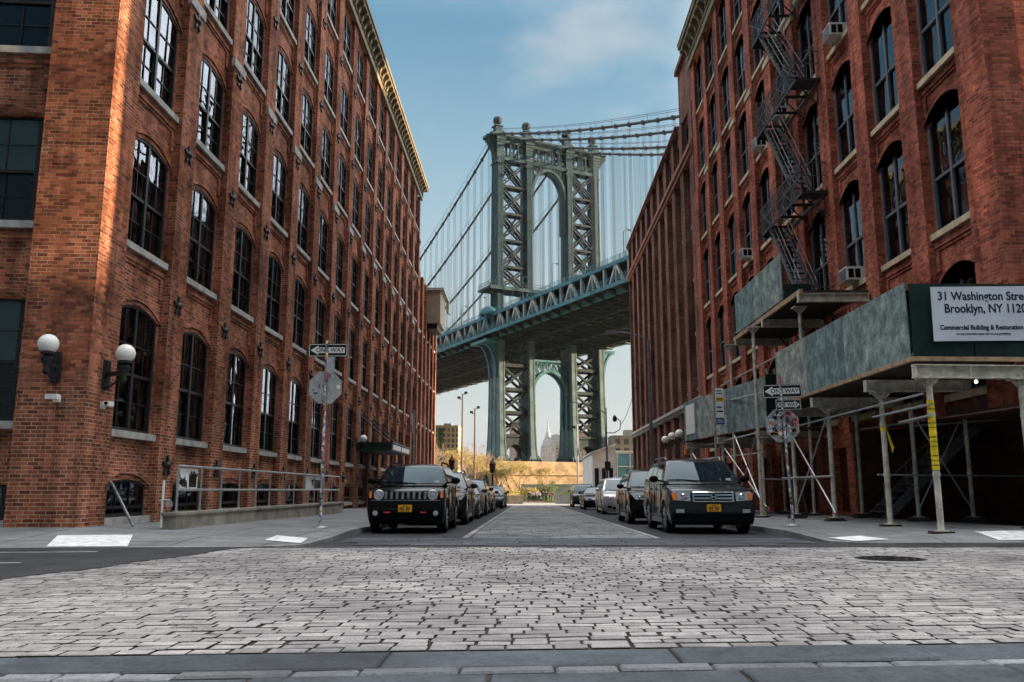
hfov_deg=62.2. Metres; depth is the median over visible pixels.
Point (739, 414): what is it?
sidewalk shed
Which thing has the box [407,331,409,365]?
window
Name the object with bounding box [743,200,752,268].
window
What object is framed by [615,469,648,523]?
parked car
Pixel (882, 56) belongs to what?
window
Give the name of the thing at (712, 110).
window
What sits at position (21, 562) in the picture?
road markings
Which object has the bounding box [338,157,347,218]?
window
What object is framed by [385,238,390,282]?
window
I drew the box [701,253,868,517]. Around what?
scaffold platform
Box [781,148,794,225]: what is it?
window
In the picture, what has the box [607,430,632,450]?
tower block
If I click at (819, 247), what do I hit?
window
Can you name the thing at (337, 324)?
window
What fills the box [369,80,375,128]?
window
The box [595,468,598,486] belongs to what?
window
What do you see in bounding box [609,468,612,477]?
window
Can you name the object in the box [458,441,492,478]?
bare tree
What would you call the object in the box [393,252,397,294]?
window
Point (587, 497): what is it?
parked car
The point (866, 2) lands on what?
window
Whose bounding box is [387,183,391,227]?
window
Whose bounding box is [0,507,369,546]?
sidewalk
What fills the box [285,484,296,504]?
basement window
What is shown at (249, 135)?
window
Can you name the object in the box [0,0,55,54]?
window
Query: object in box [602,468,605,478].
window
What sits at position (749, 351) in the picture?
window
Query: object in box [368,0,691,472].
sky
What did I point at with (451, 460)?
lamp post
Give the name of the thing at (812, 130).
window
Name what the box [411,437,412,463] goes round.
window
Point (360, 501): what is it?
basement window
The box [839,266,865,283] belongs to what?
air conditioner
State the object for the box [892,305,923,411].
window
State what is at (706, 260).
window
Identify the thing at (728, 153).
window
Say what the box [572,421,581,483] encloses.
park light
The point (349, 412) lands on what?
window
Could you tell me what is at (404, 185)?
window
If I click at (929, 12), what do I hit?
window
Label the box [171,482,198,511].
basement window
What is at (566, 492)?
lawn
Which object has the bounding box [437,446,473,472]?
bare tree
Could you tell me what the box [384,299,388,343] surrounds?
window
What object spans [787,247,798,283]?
window
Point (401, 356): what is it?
window
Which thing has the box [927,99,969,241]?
window
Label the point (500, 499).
parked car
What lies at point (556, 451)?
tower block
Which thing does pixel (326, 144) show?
window
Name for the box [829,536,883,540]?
tactile paving
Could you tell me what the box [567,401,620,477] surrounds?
street light
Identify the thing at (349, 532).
kerb
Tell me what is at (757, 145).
air conditioner
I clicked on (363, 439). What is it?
globe lamp
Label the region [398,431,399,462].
window
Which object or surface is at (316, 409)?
window
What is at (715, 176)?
window
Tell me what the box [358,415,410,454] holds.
entrance canopy
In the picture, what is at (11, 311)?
window
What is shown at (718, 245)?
window
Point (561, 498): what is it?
concrete planter
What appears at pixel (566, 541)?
cobblestone band
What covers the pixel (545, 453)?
tower block
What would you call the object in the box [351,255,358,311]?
window
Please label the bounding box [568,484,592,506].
parked car
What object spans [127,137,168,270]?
window
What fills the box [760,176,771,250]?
window
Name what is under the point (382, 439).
window
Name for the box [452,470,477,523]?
parked car
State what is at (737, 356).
window
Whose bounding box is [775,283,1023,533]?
sidewalk shed
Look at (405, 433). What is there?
window
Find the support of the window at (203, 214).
in the brick building at (210, 210)
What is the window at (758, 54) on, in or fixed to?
in the brick building at (910, 131)
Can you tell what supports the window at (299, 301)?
in the brick building at (210, 210)
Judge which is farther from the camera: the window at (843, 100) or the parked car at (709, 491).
the window at (843, 100)
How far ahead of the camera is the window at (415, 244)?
70.12 m
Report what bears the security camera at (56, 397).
attached to the brick building at (210, 210)
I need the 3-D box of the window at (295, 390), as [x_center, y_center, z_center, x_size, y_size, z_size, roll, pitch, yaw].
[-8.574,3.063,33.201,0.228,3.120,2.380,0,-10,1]
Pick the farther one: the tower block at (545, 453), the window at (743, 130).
the tower block at (545, 453)
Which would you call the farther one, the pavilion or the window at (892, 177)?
the pavilion
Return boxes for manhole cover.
[842,556,939,563]
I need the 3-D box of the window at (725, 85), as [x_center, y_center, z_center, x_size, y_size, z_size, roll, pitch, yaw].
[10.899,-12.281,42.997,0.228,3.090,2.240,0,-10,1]
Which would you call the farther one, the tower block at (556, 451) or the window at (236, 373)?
the tower block at (556, 451)
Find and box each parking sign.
[412,410,414,463]
[712,376,724,459]
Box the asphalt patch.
[0,547,241,579]
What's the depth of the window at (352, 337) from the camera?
44.55 m
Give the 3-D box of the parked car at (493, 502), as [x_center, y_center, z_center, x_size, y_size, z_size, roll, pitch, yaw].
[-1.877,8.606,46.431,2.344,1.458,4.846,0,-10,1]
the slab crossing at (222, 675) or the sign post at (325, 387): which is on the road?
the slab crossing at (222, 675)
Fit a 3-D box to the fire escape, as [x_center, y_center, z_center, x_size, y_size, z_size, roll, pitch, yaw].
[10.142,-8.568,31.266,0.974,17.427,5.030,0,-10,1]
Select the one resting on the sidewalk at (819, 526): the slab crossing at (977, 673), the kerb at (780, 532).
the kerb at (780, 532)
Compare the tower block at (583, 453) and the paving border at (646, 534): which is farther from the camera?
the tower block at (583, 453)
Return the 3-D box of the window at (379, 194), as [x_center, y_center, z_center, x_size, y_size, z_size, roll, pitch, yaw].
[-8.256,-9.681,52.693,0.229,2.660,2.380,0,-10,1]
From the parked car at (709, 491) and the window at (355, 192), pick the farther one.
the window at (355, 192)
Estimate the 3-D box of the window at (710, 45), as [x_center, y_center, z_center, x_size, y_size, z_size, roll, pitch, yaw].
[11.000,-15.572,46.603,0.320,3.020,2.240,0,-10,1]
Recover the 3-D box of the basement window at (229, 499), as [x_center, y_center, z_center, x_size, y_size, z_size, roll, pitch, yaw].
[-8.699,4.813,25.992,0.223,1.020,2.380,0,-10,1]
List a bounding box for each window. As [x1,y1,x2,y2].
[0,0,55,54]
[0,116,43,228]
[0,299,24,428]
[0,485,5,527]
[104,479,149,524]
[111,305,155,441]
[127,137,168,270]
[140,0,178,123]
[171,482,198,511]
[176,332,207,447]
[187,188,216,299]
[196,58,224,171]
[204,0,232,44]
[221,482,237,508]
[223,352,246,452]
[231,225,253,322]
[238,111,259,208]
[244,0,265,95]
[256,483,270,506]
[259,367,277,456]
[265,255,282,340]
[271,152,287,237]
[275,48,292,135]
[280,0,296,44]
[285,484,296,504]
[287,380,301,460]
[292,278,306,354]
[297,186,310,261]
[300,92,314,168]
[304,8,317,85]
[309,491,316,502]
[310,399,320,462]
[314,298,324,366]
[318,213,328,280]
[321,127,332,195]
[324,51,335,118]
[327,0,337,40]
[328,485,334,501]
[329,401,338,464]
[334,314,341,376]
[336,236,344,297]
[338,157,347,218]
[340,85,349,147]
[343,15,352,74]
[344,485,351,504]
[345,405,353,466]
[348,328,355,384]
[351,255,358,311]
[352,181,360,237]
[355,116,362,171]
[357,49,364,103]
[358,485,364,503]
[359,412,365,468]
[361,339,367,391]
[363,272,369,323]
[365,203,371,254]
[367,142,373,192]
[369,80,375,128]
[370,417,376,469]
[373,350,377,398]
[374,287,379,334]
[376,222,381,269]
[377,164,383,211]
[379,106,384,151]
[381,422,385,470]
[382,359,387,403]
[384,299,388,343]
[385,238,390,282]
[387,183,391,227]
[388,129,393,170]
[390,426,392,463]
[391,366,395,408]
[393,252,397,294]
[393,312,396,351]
[395,203,399,242]
[396,150,400,188]
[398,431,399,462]
[399,374,402,413]
[400,321,403,359]
[401,267,404,304]
[402,218,405,255]
[403,168,407,203]
[405,433,406,463]
[406,381,408,416]
[407,277,410,313]
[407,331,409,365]
[409,231,411,266]
[410,184,412,218]
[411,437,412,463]
[412,387,413,412]
[413,288,416,322]
[413,340,415,371]
[414,244,417,277]
[415,200,418,230]
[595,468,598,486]
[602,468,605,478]
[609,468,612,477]
[686,125,688,145]
[696,62,702,114]
[699,123,705,177]
[701,188,706,240]
[704,256,709,308]
[706,36,713,91]
[707,324,712,379]
[709,101,716,157]
[712,167,718,224]
[715,240,722,296]
[718,3,726,65]
[718,311,725,372]
[721,73,730,135]
[725,144,732,206]
[728,220,736,283]
[732,0,741,35]
[732,302,740,363]
[735,43,745,109]
[739,119,748,186]
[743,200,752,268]
[747,320,757,354]
[751,1,763,80]
[756,88,766,162]
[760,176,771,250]
[772,0,784,35]
[776,61,788,124]
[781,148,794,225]
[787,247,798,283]
[798,9,814,100]
[805,113,822,202]
[811,221,828,289]
[819,417,837,427]
[826,0,847,60]
[834,71,856,174]
[842,190,865,289]
[851,408,875,421]
[861,0,870,11]
[870,17,898,136]
[879,151,910,271]
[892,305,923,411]
[916,0,953,89]
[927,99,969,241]
[944,273,986,401]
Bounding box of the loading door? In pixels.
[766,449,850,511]
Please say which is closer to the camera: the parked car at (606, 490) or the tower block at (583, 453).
the parked car at (606, 490)
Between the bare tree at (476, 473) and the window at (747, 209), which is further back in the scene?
the bare tree at (476, 473)
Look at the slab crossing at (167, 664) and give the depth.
4.81 m
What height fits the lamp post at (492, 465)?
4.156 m
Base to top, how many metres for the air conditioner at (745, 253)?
0.410 m
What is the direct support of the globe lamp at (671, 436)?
attached to the brick building at (662, 274)
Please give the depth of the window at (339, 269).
41.81 m
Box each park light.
[457,392,467,472]
[470,406,479,478]
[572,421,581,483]
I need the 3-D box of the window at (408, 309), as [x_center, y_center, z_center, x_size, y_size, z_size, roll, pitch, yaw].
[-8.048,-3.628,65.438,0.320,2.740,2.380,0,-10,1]
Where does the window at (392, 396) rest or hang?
in the brick building at (210, 210)
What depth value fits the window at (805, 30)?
30.94 m
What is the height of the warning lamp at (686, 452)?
0.400 m
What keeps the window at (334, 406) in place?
in the brick building at (210, 210)
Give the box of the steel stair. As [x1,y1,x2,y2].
[869,427,982,517]
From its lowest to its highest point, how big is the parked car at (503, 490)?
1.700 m
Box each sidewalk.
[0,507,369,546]
[753,510,1023,541]
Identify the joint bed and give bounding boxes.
[50,658,990,681]
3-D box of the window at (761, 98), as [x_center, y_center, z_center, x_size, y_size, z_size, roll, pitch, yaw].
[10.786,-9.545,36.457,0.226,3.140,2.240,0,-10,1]
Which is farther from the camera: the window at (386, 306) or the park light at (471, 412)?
the park light at (471, 412)
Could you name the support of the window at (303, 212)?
in the brick building at (210, 210)
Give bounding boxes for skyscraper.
[540,424,550,456]
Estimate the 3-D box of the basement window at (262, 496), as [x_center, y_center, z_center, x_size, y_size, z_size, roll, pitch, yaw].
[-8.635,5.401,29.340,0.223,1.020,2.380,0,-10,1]
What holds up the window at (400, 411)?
in the brick building at (210, 210)
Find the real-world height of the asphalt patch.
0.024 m
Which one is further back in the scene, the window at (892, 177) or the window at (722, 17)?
the window at (722, 17)
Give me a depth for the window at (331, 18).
40.39 m
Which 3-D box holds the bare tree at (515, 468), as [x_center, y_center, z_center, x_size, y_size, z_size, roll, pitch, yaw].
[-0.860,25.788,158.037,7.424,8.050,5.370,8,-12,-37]
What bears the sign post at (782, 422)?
on the sidewalk at (819, 526)
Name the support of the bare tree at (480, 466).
on the ground at (537, 502)
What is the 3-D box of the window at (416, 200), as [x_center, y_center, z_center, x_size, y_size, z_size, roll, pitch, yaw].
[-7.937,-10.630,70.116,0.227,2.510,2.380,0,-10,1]
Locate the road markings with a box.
[0,551,97,562]
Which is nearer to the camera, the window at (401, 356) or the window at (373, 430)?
the window at (373, 430)
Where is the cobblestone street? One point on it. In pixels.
(518, 521)
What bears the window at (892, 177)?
in the brick building at (910, 131)
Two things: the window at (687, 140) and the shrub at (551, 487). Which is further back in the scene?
the shrub at (551, 487)
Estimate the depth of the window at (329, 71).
39.63 m
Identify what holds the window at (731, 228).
in the brick building at (910, 131)
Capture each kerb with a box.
[0,524,401,547]
[723,525,1023,544]
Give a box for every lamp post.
[448,456,455,470]
[489,458,495,485]
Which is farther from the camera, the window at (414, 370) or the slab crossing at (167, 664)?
the window at (414, 370)
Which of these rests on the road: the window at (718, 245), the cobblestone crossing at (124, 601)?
the cobblestone crossing at (124, 601)
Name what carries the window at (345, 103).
in the brick building at (210, 210)
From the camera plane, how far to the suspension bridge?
216.69 m
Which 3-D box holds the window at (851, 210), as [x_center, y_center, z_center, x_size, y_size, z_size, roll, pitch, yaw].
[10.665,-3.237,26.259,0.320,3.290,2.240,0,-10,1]
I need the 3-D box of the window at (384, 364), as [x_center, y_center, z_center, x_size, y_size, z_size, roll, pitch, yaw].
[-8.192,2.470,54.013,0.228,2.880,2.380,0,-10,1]
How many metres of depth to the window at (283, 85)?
32.21 m
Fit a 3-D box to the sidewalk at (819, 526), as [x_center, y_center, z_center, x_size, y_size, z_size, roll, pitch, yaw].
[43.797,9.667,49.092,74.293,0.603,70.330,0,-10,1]
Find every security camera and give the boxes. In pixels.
[45,394,60,401]
[100,401,113,408]
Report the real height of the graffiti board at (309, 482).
0.430 m
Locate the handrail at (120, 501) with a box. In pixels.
[106,481,133,526]
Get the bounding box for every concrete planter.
[508,495,523,503]
[554,494,569,503]
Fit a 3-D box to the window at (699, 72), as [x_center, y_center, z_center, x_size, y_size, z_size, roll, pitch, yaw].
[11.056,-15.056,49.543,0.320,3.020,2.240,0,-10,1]
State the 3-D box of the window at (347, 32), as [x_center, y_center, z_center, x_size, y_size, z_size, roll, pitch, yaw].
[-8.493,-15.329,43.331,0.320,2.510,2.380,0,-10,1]
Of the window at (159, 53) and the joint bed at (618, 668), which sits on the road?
the joint bed at (618, 668)
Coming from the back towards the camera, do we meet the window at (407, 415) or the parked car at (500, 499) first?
the window at (407, 415)
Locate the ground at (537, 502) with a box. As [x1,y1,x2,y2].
[523,501,554,502]
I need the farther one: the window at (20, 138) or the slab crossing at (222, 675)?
the window at (20, 138)
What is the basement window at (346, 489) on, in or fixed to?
in the brick building at (210, 210)
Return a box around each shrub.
[504,487,519,494]
[515,487,538,500]
[519,492,551,501]
[536,480,558,497]
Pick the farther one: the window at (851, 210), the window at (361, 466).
the window at (361, 466)
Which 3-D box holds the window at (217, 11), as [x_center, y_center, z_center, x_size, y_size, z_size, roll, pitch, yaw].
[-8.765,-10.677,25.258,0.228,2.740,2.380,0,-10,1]
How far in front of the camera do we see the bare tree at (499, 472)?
123.03 m
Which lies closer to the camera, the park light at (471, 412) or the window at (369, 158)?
the window at (369, 158)
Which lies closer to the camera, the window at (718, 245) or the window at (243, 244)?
the window at (243, 244)
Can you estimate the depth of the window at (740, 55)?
40.52 m
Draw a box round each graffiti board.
[176,468,198,487]
[305,476,319,488]
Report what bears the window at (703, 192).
in the brick building at (910, 131)
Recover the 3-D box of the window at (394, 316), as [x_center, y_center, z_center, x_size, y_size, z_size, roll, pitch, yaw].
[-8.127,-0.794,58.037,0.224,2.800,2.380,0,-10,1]
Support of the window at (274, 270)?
in the brick building at (210, 210)
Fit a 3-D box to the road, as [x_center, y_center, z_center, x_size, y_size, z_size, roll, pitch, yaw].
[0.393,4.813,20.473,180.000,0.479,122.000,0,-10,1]
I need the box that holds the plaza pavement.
[507,503,569,504]
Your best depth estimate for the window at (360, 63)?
47.13 m
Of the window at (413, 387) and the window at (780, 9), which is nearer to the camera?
the window at (780, 9)
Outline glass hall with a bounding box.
[616,451,633,477]
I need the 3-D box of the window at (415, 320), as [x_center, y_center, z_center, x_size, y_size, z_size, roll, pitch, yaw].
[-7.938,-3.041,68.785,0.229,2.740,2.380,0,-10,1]
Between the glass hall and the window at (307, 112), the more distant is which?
the glass hall
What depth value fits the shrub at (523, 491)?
151.35 m
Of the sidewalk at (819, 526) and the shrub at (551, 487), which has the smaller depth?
the sidewalk at (819, 526)
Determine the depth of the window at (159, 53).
21.38 m
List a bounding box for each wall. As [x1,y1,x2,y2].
[161,502,343,529]
[520,484,575,500]
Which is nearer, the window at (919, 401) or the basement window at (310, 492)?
the window at (919, 401)
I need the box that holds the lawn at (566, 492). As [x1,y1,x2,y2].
[544,491,569,501]
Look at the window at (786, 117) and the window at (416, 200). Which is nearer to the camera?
the window at (786, 117)
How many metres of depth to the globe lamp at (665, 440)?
58.26 m
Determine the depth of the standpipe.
17.51 m
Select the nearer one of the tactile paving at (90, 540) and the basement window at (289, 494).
the tactile paving at (90, 540)
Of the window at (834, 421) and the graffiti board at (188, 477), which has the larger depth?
the window at (834, 421)
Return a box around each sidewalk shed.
[683,374,825,515]
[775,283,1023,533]
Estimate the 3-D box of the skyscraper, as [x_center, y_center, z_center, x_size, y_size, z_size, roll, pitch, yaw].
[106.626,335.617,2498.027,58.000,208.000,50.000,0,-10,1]
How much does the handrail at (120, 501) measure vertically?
0.938 m
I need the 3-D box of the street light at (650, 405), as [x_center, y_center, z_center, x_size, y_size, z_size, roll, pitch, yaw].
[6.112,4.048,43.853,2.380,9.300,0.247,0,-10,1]
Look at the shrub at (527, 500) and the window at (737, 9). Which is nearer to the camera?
the window at (737, 9)
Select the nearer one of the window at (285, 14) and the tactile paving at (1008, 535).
the tactile paving at (1008, 535)
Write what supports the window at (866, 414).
in the brick building at (910, 131)
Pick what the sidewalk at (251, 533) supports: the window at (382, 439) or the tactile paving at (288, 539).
the tactile paving at (288, 539)
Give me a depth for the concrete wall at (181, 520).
21.43 m
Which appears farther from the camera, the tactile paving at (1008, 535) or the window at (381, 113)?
the window at (381, 113)
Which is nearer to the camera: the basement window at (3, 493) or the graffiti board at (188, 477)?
the basement window at (3, 493)
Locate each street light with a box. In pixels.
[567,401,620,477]
[605,331,653,467]
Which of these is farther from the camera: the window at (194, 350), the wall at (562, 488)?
the wall at (562, 488)
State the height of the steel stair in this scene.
3.467 m
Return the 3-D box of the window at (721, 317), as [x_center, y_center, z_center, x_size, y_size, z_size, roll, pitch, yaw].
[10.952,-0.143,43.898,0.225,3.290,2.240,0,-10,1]
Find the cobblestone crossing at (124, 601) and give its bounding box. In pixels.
[0,547,1023,657]
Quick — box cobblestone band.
[337,538,816,545]
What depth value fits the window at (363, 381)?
48.02 m
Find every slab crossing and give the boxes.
[0,643,1023,676]
[0,659,1023,681]
[121,664,1023,681]
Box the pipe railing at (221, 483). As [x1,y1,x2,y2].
[173,464,339,511]
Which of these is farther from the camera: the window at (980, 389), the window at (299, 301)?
the window at (299, 301)
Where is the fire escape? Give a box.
[750,0,833,345]
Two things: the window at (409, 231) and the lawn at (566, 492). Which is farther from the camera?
the lawn at (566, 492)
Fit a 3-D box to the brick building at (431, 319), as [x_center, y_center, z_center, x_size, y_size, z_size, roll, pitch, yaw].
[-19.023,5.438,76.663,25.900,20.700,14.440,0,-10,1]
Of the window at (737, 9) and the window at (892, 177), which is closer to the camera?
the window at (892, 177)
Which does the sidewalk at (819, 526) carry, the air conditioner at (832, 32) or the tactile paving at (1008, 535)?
the tactile paving at (1008, 535)
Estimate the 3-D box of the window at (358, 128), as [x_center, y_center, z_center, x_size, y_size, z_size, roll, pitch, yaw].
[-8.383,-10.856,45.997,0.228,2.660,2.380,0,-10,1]
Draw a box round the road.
[292,505,1023,547]
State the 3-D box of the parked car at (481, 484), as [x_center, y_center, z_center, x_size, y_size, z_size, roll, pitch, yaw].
[-2.042,7.291,39.912,2.414,1.700,4.748,0,-10,1]
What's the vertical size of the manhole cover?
0.036 m
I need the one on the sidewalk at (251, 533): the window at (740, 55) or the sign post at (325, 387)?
the sign post at (325, 387)
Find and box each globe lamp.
[37,334,62,382]
[101,344,135,390]
[356,435,366,450]
[661,436,672,449]
[668,432,679,446]
[675,429,686,444]
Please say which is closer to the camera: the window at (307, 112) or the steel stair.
the steel stair
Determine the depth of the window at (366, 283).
48.70 m
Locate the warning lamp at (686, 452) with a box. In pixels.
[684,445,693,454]
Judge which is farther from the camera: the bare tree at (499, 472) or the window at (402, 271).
the bare tree at (499, 472)
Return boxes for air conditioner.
[739,248,752,259]
[751,137,766,151]
[771,106,788,122]
[822,22,846,43]
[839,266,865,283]
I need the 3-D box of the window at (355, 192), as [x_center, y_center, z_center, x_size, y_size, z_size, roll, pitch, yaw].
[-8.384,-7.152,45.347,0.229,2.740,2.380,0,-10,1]
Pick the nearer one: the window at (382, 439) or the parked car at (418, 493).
the parked car at (418, 493)
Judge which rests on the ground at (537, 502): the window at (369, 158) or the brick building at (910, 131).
the brick building at (910, 131)
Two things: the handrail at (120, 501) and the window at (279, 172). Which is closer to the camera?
the handrail at (120, 501)
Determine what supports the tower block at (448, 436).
on the ground at (537, 502)
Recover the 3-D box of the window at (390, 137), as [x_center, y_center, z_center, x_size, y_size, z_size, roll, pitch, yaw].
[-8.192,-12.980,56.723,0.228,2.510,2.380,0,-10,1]
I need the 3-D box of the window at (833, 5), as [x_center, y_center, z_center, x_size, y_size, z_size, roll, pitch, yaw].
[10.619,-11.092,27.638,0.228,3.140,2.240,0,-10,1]
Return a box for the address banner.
[930,286,1023,340]
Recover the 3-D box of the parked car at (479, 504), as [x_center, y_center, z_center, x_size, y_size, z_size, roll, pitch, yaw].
[-2.116,6.304,33.842,2.344,1.458,4.846,0,-10,1]
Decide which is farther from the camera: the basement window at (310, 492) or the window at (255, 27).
the basement window at (310, 492)
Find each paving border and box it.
[462,505,514,537]
[556,505,658,538]
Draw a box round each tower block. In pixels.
[435,423,460,471]
[509,424,517,460]
[541,445,550,461]
[551,434,559,461]
[552,451,554,461]
[555,445,558,461]
[579,430,587,458]
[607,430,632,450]
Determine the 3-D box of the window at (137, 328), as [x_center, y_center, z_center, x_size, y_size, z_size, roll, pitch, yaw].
[-8.828,0.713,19.808,0.228,3.120,2.380,0,-10,1]
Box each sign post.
[308,340,347,527]
[762,374,802,524]
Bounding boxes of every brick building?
[0,0,428,527]
[416,270,448,463]
[626,54,704,470]
[677,0,1023,525]
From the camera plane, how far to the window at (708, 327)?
47.45 m
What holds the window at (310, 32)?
in the brick building at (210, 210)
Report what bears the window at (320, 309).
in the brick building at (210, 210)
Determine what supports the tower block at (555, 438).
on the ground at (537, 502)
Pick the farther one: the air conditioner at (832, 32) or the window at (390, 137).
the window at (390, 137)
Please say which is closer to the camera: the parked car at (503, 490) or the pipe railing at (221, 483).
the pipe railing at (221, 483)
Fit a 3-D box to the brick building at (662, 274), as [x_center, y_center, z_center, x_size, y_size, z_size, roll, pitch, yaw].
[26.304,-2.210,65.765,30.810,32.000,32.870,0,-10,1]
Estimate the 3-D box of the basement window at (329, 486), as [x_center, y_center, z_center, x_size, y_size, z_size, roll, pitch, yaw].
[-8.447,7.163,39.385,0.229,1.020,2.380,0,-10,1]
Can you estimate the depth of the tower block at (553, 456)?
1486.27 m
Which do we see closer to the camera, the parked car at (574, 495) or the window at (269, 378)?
the window at (269, 378)
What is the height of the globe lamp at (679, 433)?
0.980 m
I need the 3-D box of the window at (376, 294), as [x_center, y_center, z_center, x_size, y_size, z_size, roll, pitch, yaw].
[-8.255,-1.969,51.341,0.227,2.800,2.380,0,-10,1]
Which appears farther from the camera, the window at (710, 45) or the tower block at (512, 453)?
the tower block at (512, 453)
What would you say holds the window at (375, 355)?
in the brick building at (210, 210)
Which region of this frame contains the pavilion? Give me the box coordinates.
[581,443,616,486]
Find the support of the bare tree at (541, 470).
on the ground at (537, 502)
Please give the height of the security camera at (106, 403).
0.150 m
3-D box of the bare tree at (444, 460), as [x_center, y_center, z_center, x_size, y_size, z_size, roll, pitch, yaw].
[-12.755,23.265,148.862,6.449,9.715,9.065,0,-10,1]
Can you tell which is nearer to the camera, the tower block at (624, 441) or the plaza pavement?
the plaza pavement
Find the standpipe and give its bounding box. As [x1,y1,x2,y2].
[159,481,172,526]
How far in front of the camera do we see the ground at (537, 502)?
145.57 m
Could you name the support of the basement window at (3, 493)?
in the brick building at (210, 210)
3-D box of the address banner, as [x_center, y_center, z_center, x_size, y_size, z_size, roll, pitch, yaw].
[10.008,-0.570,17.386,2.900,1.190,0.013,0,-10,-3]
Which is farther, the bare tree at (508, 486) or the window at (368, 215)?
the bare tree at (508, 486)
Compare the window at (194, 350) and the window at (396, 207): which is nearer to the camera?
the window at (194, 350)
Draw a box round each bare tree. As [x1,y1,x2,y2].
[435,436,449,461]
[435,446,455,466]
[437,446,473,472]
[445,448,491,479]
[456,448,495,477]
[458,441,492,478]
[480,453,512,485]
[484,461,512,485]
[488,459,522,485]
[501,461,514,489]
[506,460,535,488]
[527,465,553,500]
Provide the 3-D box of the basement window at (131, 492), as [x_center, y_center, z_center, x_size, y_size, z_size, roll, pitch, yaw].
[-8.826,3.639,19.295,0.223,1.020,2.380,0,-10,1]
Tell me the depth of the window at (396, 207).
59.92 m
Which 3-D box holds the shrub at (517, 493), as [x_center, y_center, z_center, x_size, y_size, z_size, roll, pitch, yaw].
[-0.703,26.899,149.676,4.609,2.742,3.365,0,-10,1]
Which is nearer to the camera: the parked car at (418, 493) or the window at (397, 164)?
the parked car at (418, 493)
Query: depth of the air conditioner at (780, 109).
33.02 m
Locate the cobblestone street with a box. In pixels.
[470,505,651,538]
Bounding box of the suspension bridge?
[419,108,678,494]
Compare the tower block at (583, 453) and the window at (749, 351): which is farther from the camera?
the tower block at (583, 453)
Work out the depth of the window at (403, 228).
63.34 m
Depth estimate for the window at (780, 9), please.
34.41 m
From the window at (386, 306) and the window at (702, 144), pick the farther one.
the window at (386, 306)
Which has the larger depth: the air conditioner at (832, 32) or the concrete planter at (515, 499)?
the concrete planter at (515, 499)
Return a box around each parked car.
[367,462,459,532]
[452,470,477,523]
[470,478,493,514]
[471,482,486,518]
[488,486,498,512]
[489,485,508,507]
[492,487,506,508]
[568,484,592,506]
[578,487,596,509]
[595,478,621,513]
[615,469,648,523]
[643,457,755,532]
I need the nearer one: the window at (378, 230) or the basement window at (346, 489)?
the basement window at (346, 489)
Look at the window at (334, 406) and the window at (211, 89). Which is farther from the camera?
the window at (334, 406)
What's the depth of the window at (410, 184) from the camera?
67.47 m
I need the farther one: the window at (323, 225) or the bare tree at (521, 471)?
the bare tree at (521, 471)
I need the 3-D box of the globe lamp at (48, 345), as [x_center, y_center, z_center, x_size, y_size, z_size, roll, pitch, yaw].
[-9.286,0.343,17.062,0.400,0.940,0.615,0,-10,1]
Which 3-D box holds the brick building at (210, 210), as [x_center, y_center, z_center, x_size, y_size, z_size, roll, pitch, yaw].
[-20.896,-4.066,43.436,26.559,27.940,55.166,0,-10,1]
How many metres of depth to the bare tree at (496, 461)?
148.39 m
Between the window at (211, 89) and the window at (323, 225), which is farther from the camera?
the window at (323, 225)
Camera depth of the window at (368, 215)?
49.19 m
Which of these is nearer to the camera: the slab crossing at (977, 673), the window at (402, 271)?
the slab crossing at (977, 673)
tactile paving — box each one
[47,535,132,545]
[266,535,306,542]
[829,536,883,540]
[978,531,1023,539]
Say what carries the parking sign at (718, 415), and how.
on the sidewalk at (819, 526)
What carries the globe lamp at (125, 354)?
attached to the brick building at (210, 210)
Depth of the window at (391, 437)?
57.52 m
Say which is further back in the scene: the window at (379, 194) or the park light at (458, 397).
the park light at (458, 397)

